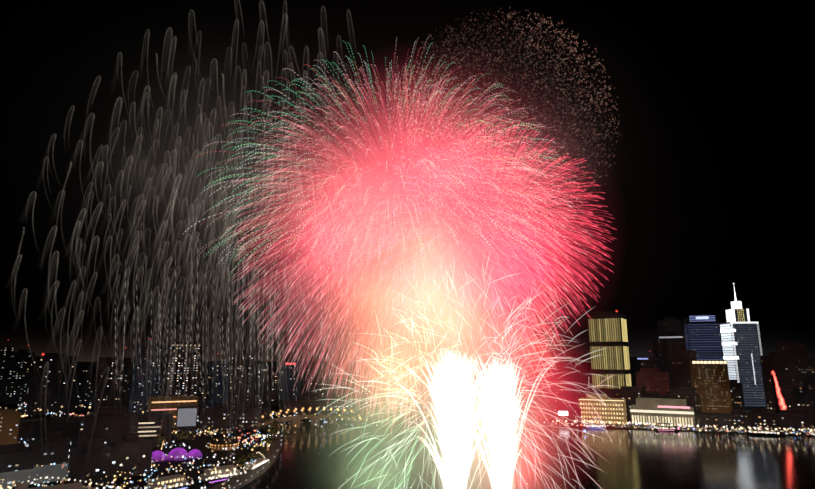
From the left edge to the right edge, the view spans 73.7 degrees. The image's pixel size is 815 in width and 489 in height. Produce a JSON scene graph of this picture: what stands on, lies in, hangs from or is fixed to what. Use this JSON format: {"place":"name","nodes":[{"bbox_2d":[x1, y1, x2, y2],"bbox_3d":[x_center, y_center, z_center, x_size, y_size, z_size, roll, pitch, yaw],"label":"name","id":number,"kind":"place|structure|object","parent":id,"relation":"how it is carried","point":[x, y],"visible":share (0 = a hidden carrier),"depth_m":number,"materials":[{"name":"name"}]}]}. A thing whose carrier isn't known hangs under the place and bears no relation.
{"place":"outdoors","nodes":[
{"label":"outdoors","id":0,"kind":"place"},
{"bbox_2d":[170,482,191,488],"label":"building","id":1,"kind":"structure","parent":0,"point":[188,485],"depth_m":328.76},
{"bbox_2d":[198,373,212,410],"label":"tower","id":2,"kind":"structure","parent":0,"point":[205,390],"depth_m":812.86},
{"bbox_2d":[197,472,244,484],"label":"restaurant boat hull","id":3,"kind":"object","parent":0,"point":[202,482],"visible":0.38,"depth_m":344.51,"materials":[{"name":"black"}]},
{"bbox_2d":[228,353,255,407],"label":"tower","id":4,"kind":"structure","parent":0,"point":[241,379],"depth_m":861.73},
{"bbox_2d":[236,350,245,352],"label":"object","id":5,"kind":"object","parent":4,"relation":"on","point":[240,351],"depth_m":880.54,"materials":[{"name":"black"}]},
{"bbox_2d":[245,458,266,468],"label":"restaurant boat decks","id":6,"kind":"object","parent":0,"point":[257,462],"visible":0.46,"depth_m":387.23,"materials":[{"name":"white"}]},
{"bbox_2d":[280,360,300,398],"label":"tower","id":7,"kind":"structure","parent":0,"point":[290,378],"depth_m":875.98,"materials":[{"name":"black glass"}]},
{"bbox_2d":[305,369,335,399],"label":"building","id":8,"kind":"structure","parent":0,"point":[320,384],"depth_m":863.55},
{"bbox_2d":[335,373,374,408],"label":"tower","id":9,"kind":"structure","parent":0,"point":[357,387],"depth_m":839.72,"materials":[{"name":"concrete"}]},
{"bbox_2d":[0,358,766,488],"bbox_3d":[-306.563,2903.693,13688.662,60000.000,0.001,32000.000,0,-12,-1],"label":"ground","id":10,"kind":"structure","parent":0,"point":[422,371],"depth_m":767.24,"materials":[{"name":"black"}]},
{"bbox_2d":[0,345,14,401],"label":"building","id":11,"kind":"structure","parent":10,"relation":"on","point":[5,355],"depth_m":967.52,"materials":[{"name":"grey"}]},
{"bbox_2d":[0,409,20,444],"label":"building","id":12,"kind":"structure","parent":10,"relation":"on","point":[9,423],"depth_m":439.76,"materials":[{"name":"brown"}]},
{"bbox_2d":[0,447,35,472],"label":"block","id":13,"kind":"structure","parent":10,"relation":"on","point":[24,459],"depth_m":346.00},
{"bbox_2d":[0,443,23,452],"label":"building","id":14,"kind":"structure","parent":13,"relation":"on","point":[18,447],"depth_m":349.00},
{"bbox_2d":[4,352,34,403],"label":"building","id":15,"kind":"structure","parent":10,"relation":"on","point":[18,378],"depth_m":931.71,"materials":[{"name":"grey"}]},
{"bbox_2d":[17,418,47,446],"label":"block","id":16,"kind":"structure","parent":10,"relation":"on","point":[30,429],"depth_m":475.16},
{"bbox_2d":[0,463,67,488],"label":"building","id":17,"kind":"structure","parent":10,"relation":"on","point":[45,473],"depth_m":344.54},
{"bbox_2d":[28,437,69,465],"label":"block","id":18,"kind":"structure","parent":10,"relation":"on","point":[51,453],"depth_m":365.95,"materials":[{"name":"concrete"}]},
{"bbox_2d":[25,356,78,414],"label":"tower","id":19,"kind":"structure","parent":10,"relation":"on","point":[51,389],"depth_m":767.95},
{"bbox_2d":[44,353,66,355],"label":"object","id":20,"kind":"object","parent":19,"relation":"on","point":[55,354],"visible":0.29,"depth_m":783.97,"materials":[{"name":"black"}]},
{"bbox_2d":[15,478,92,488],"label":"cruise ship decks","id":21,"kind":"object","parent":10,"relation":"on","point":[24,485],"visible":0.94,"depth_m":288.72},
{"bbox_2d":[42,425,79,452],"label":"block","id":22,"kind":"structure","parent":10,"relation":"on","point":[71,432],"depth_m":454.33,"materials":[{"name":"concrete"}]},
{"bbox_2d":[49,416,80,425],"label":"block setback","id":23,"kind":"object","parent":22,"relation":"on","point":[69,420],"visible":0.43,"depth_m":458.46,"materials":[{"name":"concrete"}]},
{"bbox_2d":[72,364,95,410],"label":"tower","id":24,"kind":"structure","parent":10,"relation":"on","point":[83,390],"depth_m":810.70,"materials":[{"name":"concrete"}]},
{"bbox_2d":[78,362,90,364],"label":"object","id":25,"kind":"object","parent":24,"relation":"on","point":[84,363],"visible":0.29,"depth_m":817.83,"materials":[{"name":"concrete"}]},
{"bbox_2d":[66,445,118,484],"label":"block","id":26,"kind":"structure","parent":10,"relation":"on","point":[91,467],"depth_m":344.07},
{"bbox_2d":[77,412,139,446],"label":"block","id":27,"kind":"structure","parent":10,"relation":"on","point":[104,427],"depth_m":436.42,"materials":[{"name":"black"}]},
{"bbox_2d":[91,357,131,412],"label":"tower","id":28,"kind":"structure","parent":10,"relation":"on","point":[111,381],"depth_m":700.86,"materials":[{"name":"grey"}]},
{"bbox_2d":[127,371,131,410],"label":"tower","id":29,"kind":"structure","parent":10,"relation":"on","point":[129,388],"depth_m":809.19,"materials":[{"name":"concrete"}]},
{"bbox_2d":[107,437,152,478],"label":"block","id":30,"kind":"structure","parent":10,"relation":"on","point":[134,458],"depth_m":366.35,"materials":[{"name":"concrete"}]},
{"bbox_2d":[123,432,138,441],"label":"building","id":31,"kind":"structure","parent":30,"relation":"on","point":[134,436],"depth_m":372.51,"materials":[{"name":"concrete"}]},
{"bbox_2d":[128,345,161,414],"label":"tower","id":32,"kind":"structure","parent":10,"relation":"on","point":[145,373],"depth_m":754.52,"materials":[{"name":"black glass"}]},
{"bbox_2d":[138,414,172,446],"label":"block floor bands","id":33,"kind":"object","parent":10,"relation":"on","point":[150,427],"visible":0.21,"depth_m":486.01,"materials":[{"name":"concrete"}]},
{"bbox_2d":[145,411,166,415],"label":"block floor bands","id":34,"kind":"object","parent":33,"relation":"on","point":[155,413],"visible":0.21,"depth_m":501.14,"materials":[{"name":"concrete"}]},
{"bbox_2d":[151,451,166,461],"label":"purple dome","id":35,"kind":"structure","parent":10,"relation":"on","point":[158,456],"depth_m":416.78,"materials":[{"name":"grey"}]},
{"bbox_2d":[147,474,188,488],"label":"restaurant boat decks","id":36,"kind":"object","parent":10,"relation":"on","point":[172,481],"visible":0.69,"depth_m":321.42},
{"bbox_2d":[148,395,198,427],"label":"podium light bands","id":37,"kind":"object","parent":10,"relation":"on","point":[169,404],"visible":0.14,"depth_m":612.80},
{"bbox_2d":[167,448,187,460],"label":"purple dome","id":38,"kind":"structure","parent":10,"relation":"on","point":[177,454],"depth_m":421.93,"materials":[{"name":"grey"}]},
{"bbox_2d":[159,344,202,408],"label":"tower","id":39,"kind":"structure","parent":10,"relation":"on","point":[181,366],"depth_m":722.77,"materials":[{"name":"concrete"}]},
{"bbox_2d":[176,342,197,343],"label":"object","id":40,"kind":"object","parent":39,"relation":"on","point":[186,342],"visible":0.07,"depth_m":738.59,"materials":[{"name":"concrete"}]},
{"bbox_2d":[174,406,197,440],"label":"billboard block","id":41,"kind":"structure","parent":10,"relation":"on","point":[186,417],"depth_m":527.43,"materials":[{"name":"concrete"}]},
{"bbox_2d":[188,449,201,458],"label":"purple dome","id":42,"kind":"structure","parent":10,"relation":"on","point":[194,453],"depth_m":429.69,"materials":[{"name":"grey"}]},
{"bbox_2d":[159,432,274,471],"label":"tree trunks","id":43,"kind":"object","parent":10,"relation":"on","point":[182,445],"visible":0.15,"depth_m":472.31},
{"bbox_2d":[154,419,279,465],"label":"trees","id":44,"kind":"object","parent":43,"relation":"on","point":[272,440],"visible":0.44,"depth_m":458.53,"materials":[{"name":"plant"}]},
{"bbox_2d":[198,407,237,433],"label":"block","id":45,"kind":"structure","parent":10,"relation":"on","point":[212,420],"depth_m":567.18,"materials":[{"name":"black"}]},
{"bbox_2d":[214,401,231,407],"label":"plant","id":46,"kind":"object","parent":45,"relation":"on","point":[224,404],"visible":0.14,"depth_m":578.02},
{"bbox_2d":[209,363,229,406],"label":"tower","id":47,"kind":"structure","parent":10,"relation":"on","point":[220,381],"depth_m":861.01,"materials":[{"name":"black glass"}]},
{"bbox_2d":[200,465,240,480],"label":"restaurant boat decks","id":48,"kind":"object","parent":10,"relation":"on","point":[219,472],"visible":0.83,"depth_m":348.97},
{"bbox_2d":[211,443,237,450],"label":"pavilion drum","id":49,"kind":"object","parent":10,"relation":"on","point":[220,447],"visible":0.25,"depth_m":465.49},
{"bbox_2d":[209,437,239,443],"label":"pavilion roof","id":50,"kind":"structure","parent":49,"relation":"on","point":[225,440],"depth_m":470.35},
{"bbox_2d":[237,407,270,429],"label":"block","id":51,"kind":"structure","parent":10,"relation":"on","point":[248,418],"depth_m":601.51,"materials":[{"name":"concrete"}]},
{"bbox_2d":[256,367,278,405],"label":"tower","id":52,"kind":"structure","parent":10,"relation":"on","point":[267,386],"depth_m":885.35,"materials":[{"name":"concrete"}]},
{"bbox_2d":[279,398,317,416],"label":"block","id":53,"kind":"structure","parent":10,"relation":"on","point":[301,407],"depth_m":700.62,"materials":[{"name":"concrete"}]},
{"bbox_2d":[295,396,309,399],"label":"plant","id":54,"kind":"object","parent":53,"relation":"on","point":[302,398],"depth_m":712.56,"materials":[{"name":"concrete"}]},
{"bbox_2d":[253,408,354,428],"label":"canal bridge","id":55,"kind":"structure","parent":10,"relation":"on","point":[314,418],"depth_m":627.15,"materials":[{"name":"brown concrete"}]},
{"bbox_2d":[316,400,358,419],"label":"block","id":56,"kind":"structure","parent":10,"relation":"on","point":[335,408],"depth_m":694.00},
{"bbox_2d":[323,399,347,402],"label":"plant","id":57,"kind":"object","parent":56,"relation":"on","point":[334,400],"depth_m":702.91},
{"bbox_2d":[372,374,399,409],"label":"block","id":58,"kind":"structure","parent":10,"relation":"on","point":[380,382],"depth_m":818.45,"materials":[{"name":"concrete"}]},
{"bbox_2d":[386,385,426,414],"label":"block","id":59,"kind":"structure","parent":10,"relation":"on","point":[406,400],"depth_m":755.99,"materials":[{"name":"concrete"}]},
{"bbox_2d":[400,383,420,386],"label":"block plant","id":60,"kind":"object","parent":59,"relation":"on","point":[410,384],"depth_m":763.39,"materials":[{"name":"beige"}]},
{"bbox_2d":[427,381,467,412],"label":"block","id":61,"kind":"structure","parent":10,"relation":"on","point":[446,397],"depth_m":776.84,"materials":[{"name":"grey"}]},
{"bbox_2d":[440,362,466,381],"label":"block","id":62,"kind":"structure","parent":10,"relation":"on","point":[453,368],"depth_m":872.15,"materials":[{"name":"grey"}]},
{"bbox_2d":[467,376,508,414],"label":"block","id":63,"kind":"structure","parent":10,"relation":"on","point":[487,394],"depth_m":759.88,"materials":[{"name":"concrete"}]},
{"bbox_2d":[210,414,814,488],"bbox_3d":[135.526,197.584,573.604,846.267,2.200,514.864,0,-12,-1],"label":"riverbank","id":64,"kind":"structure","parent":10,"relation":"on","point":[250,475],"depth_m":582.75,"materials":[{"name":"grey stone"}]},
{"bbox_2d":[507,369,534,411],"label":"block","id":65,"kind":"structure","parent":10,"relation":"on","point":[520,389],"depth_m":801.29,"materials":[{"name":"white"}]},
{"bbox_2d":[509,366,530,368],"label":"setback block","id":66,"kind":"object","parent":65,"relation":"on","point":[519,367],"depth_m":811.32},
{"bbox_2d":[534,382,565,413],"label":"block","id":67,"kind":"structure","parent":10,"relation":"on","point":[549,398],"depth_m":761.34,"materials":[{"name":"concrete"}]},
{"bbox_2d":[537,376,561,382],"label":"building roof","id":68,"kind":"structure","parent":67,"relation":"on","point":[548,379],"depth_m":770.15,"materials":[{"name":"red"}]},
{"bbox_2d":[555,406,581,423],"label":"building","id":69,"kind":"structure","parent":10,"relation":"on","point":[568,414],"depth_m":654.15,"materials":[{"name":"concrete"}]},
{"bbox_2d":[558,374,592,405],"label":"block","id":70,"kind":"structure","parent":10,"relation":"on","point":[577,387],"depth_m":782.93,"materials":[{"name":"concrete"}]},
{"bbox_2d":[562,371,587,374],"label":"setback block","id":71,"kind":"object","parent":70,"relation":"on","point":[574,372],"depth_m":791.76,"materials":[{"name":"red"}]},
{"bbox_2d":[565,356,586,370],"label":"block","id":72,"kind":"structure","parent":71,"relation":"on","point":[576,363],"depth_m":854.66,"materials":[{"name":"red"}]},
{"bbox_2d":[579,397,626,424],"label":"riverside hotel","id":73,"kind":"structure","parent":10,"relation":"on","point":[605,411],"depth_m":642.11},
{"bbox_2d":[586,393,606,398],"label":"rooftop structure","id":74,"kind":"object","parent":73,"relation":"on","point":[596,396],"depth_m":657.53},
{"bbox_2d":[587,313,631,398],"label":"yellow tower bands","id":75,"kind":"object","parent":10,"relation":"on","point":[610,371],"visible":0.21,"depth_m":775.17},
{"bbox_2d":[594,310,616,313],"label":"rooftop structure","id":76,"kind":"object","parent":75,"relation":"on","point":[605,312],"depth_m":791.40,"materials":[{"name":"black"}]},
{"bbox_2d":[621,386,645,417],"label":"block","id":77,"kind":"structure","parent":10,"relation":"on","point":[630,394],"depth_m":712.73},
{"bbox_2d":[629,357,656,381],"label":"dark tower","id":78,"kind":"structure","parent":10,"relation":"on","point":[637,364],"depth_m":881.89,"materials":[{"name":"grey"}]},
{"bbox_2d":[635,372,669,395],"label":"red block","id":79,"kind":"structure","parent":10,"relation":"on","point":[656,382],"depth_m":767.68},
{"bbox_2d":[640,368,659,372],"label":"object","id":80,"kind":"object","parent":79,"relation":"on","point":[650,370],"visible":1,"depth_m":784.42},
{"bbox_2d":[640,395,669,398],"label":"block","id":81,"kind":"structure","parent":10,"relation":"on","point":[659,396],"depth_m":687.21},
{"bbox_2d":[647,391,658,395],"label":"building","id":82,"kind":"structure","parent":81,"relation":"on","point":[652,393],"depth_m":691.90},
{"bbox_2d":[630,405,694,426],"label":"riverside hall","id":83,"kind":"structure","parent":10,"relation":"on","point":[654,416],"depth_m":623.59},
{"bbox_2d":[636,398,686,408],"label":"riverside hall setback","id":84,"kind":"object","parent":83,"relation":"on","point":[661,403],"visible":0.86,"depth_m":630.04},
{"bbox_2d":[666,391,700,411],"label":"block","id":85,"kind":"structure","parent":10,"relation":"on","point":[693,400],"depth_m":678.91,"materials":[{"name":"concrete"}]},
{"bbox_2d":[669,385,695,393],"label":"building","id":86,"kind":"structure","parent":85,"relation":"on","point":[681,389],"depth_m":688.33,"materials":[{"name":"concrete"}]},
{"bbox_2d":[679,374,691,385],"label":"block","id":87,"kind":"structure","parent":86,"relation":"on","point":[684,379],"depth_m":771.69,"materials":[{"name":"black"}]},
{"bbox_2d":[689,361,732,412],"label":"building","id":88,"kind":"structure","parent":10,"relation":"on","point":[710,381],"depth_m":716.77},
{"bbox_2d":[694,412,741,428],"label":"building","id":89,"kind":"structure","parent":10,"relation":"on","point":[716,420],"depth_m":610.83,"materials":[{"name":"concrete"}]},
{"bbox_2d":[730,383,744,409],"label":"block","id":90,"kind":"structure","parent":10,"relation":"on","point":[737,395],"depth_m":714.41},
{"bbox_2d":[719,322,765,406],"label":"skyscraper","id":91,"kind":"structure","parent":10,"relation":"on","point":[741,347],"depth_m":888.62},
{"bbox_2d":[725,309,749,321],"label":"skyscraper upper section","id":92,"kind":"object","parent":91,"relation":"on","point":[737,315],"depth_m":908.70,"materials":[{"name":"white"}]},
{"bbox_2d":[731,301,741,308],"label":"skyscraper top","id":93,"kind":"object","parent":92,"relation":"on","point":[736,304],"visible":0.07,"depth_m":917.90,"materials":[{"name":"white"}]},
{"bbox_2d":[760,356,780,392],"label":"building","id":94,"kind":"structure","parent":10,"relation":"on","point":[768,363],"depth_m":841.05,"materials":[{"name":"concrete"}]},
{"bbox_2d":[730,410,814,431],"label":"buildings","id":95,"kind":"structure","parent":10,"relation":"on","point":[750,419],"depth_m":589.43,"materials":[{"name":"concrete"}]},
{"bbox_2d":[752,408,802,413],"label":"building","id":96,"kind":"structure","parent":95,"relation":"on","point":[786,411],"depth_m":595.91,"materials":[{"name":"black"}]},
{"bbox_2d":[770,370,784,412],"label":"red light truss","id":97,"kind":"object","parent":10,"relation":"on","point":[775,385],"visible":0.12,"depth_m":596.26,"materials":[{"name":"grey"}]},
{"bbox_2d":[765,392,800,408],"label":"block","id":98,"kind":"structure","parent":10,"relation":"on","point":[770,402],"depth_m":643.27,"materials":[{"name":"concrete"}]},
{"bbox_2d":[768,387,796,393],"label":"building","id":99,"kind":"structure","parent":98,"relation":"on","point":[789,390],"depth_m":645.57,"materials":[{"name":"concrete"}]},
{"bbox_2d":[770,382,802,393],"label":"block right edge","id":100,"kind":"object","parent":10,"relation":"on","point":[798,386],"visible":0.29,"depth_m":670.17,"materials":[{"name":"concrete"}]},
{"bbox_2d":[776,378,787,382],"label":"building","id":101,"kind":"structure","parent":100,"relation":"on","point":[782,380],"depth_m":686.09,"materials":[{"name":"concrete"}]},
{"bbox_2d":[776,342,807,382],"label":"building","id":102,"kind":"structure","parent":10,"relation":"on","point":[790,354],"depth_m":781.11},
{"bbox_2d":[791,399,814,412],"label":"block","id":103,"kind":"structure","parent":10,"relation":"on","point":[806,406],"depth_m":619.08,"materials":[{"name":"concrete"}]},
{"bbox_2d":[795,362,814,393],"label":"building","id":104,"kind":"structure","parent":10,"relation":"on","point":[805,373],"depth_m":729.90,"materials":[{"name":"grey"}]},
{"bbox_2d":[0,0,814,357],"label":"sky","id":105,"kind":"structure","parent":0,"point":[265,178],"materials":[{"name":"black"}]},
{"bbox_2d":[240,417,814,488],"bbox_3d":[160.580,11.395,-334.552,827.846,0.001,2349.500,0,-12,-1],"label":"river","id":106,"kind":"structure","parent":0,"point":[346,455],"depth_m":428.52,"materials":[{"name":"black liquid"}]},
{"bbox_2d":[583,426,607,428],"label":"boat","id":107,"kind":"object","parent":106,"relation":"on","point":[604,427],"depth_m":604.57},
{"bbox_2d":[585,424,604,426],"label":"tour boat decks","id":108,"kind":"object","parent":107,"relation":"on","point":[594,425],"depth_m":604.59,"materials":[{"name":"white"}]},
{"bbox_2d":[656,423,673,428],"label":"tour boat decks","id":109,"kind":"object","parent":106,"relation":"on","point":[664,426],"visible":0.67,"depth_m":587.07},
{"bbox_2d":[654,428,678,430],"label":"boat","id":110,"kind":"object","parent":106,"relation":"on","point":[655,429],"visible":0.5,"depth_m":585.90,"materials":[{"name":"pink"}]},
{"bbox_2d":[748,432,778,435],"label":"boat","id":111,"kind":"object","parent":106,"relation":"on","point":[766,434],"visible":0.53,"depth_m":553.27,"materials":[{"name":"white"}]},
{"bbox_2d":[749,429,772,433],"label":"tour boat decks","id":112,"kind":"object","parent":111,"relation":"on","point":[761,431],"visible":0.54,"depth_m":554.82,"materials":[{"name":"white"}]},
{"bbox_2d":[651,335,685,384],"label":"dark tower","id":113,"kind":"structure","parent":0,"point":[663,346],"depth_m":972.54,"materials":[{"name":"black"}]},
{"bbox_2d":[655,331,684,334],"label":"building roof","id":114,"kind":"structure","parent":113,"relation":"on","point":[669,333],"depth_m":977.26,"materials":[{"name":"black"}]},
{"bbox_2d":[657,320,682,330],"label":"dark tower","id":115,"kind":"structure","parent":0,"point":[669,325],"depth_m":1074.38,"materials":[{"name":"black"}]},
{"bbox_2d":[669,350,696,385],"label":"dark tower","id":116,"kind":"structure","parent":0,"point":[679,361],"depth_m":795.58,"materials":[{"name":"concrete"}]},
{"bbox_2d":[683,313,722,360],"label":"blue tower","id":117,"kind":"structure","parent":0,"point":[703,339],"depth_m":867.86,"materials":[{"name":"blue glass"}]}
]}

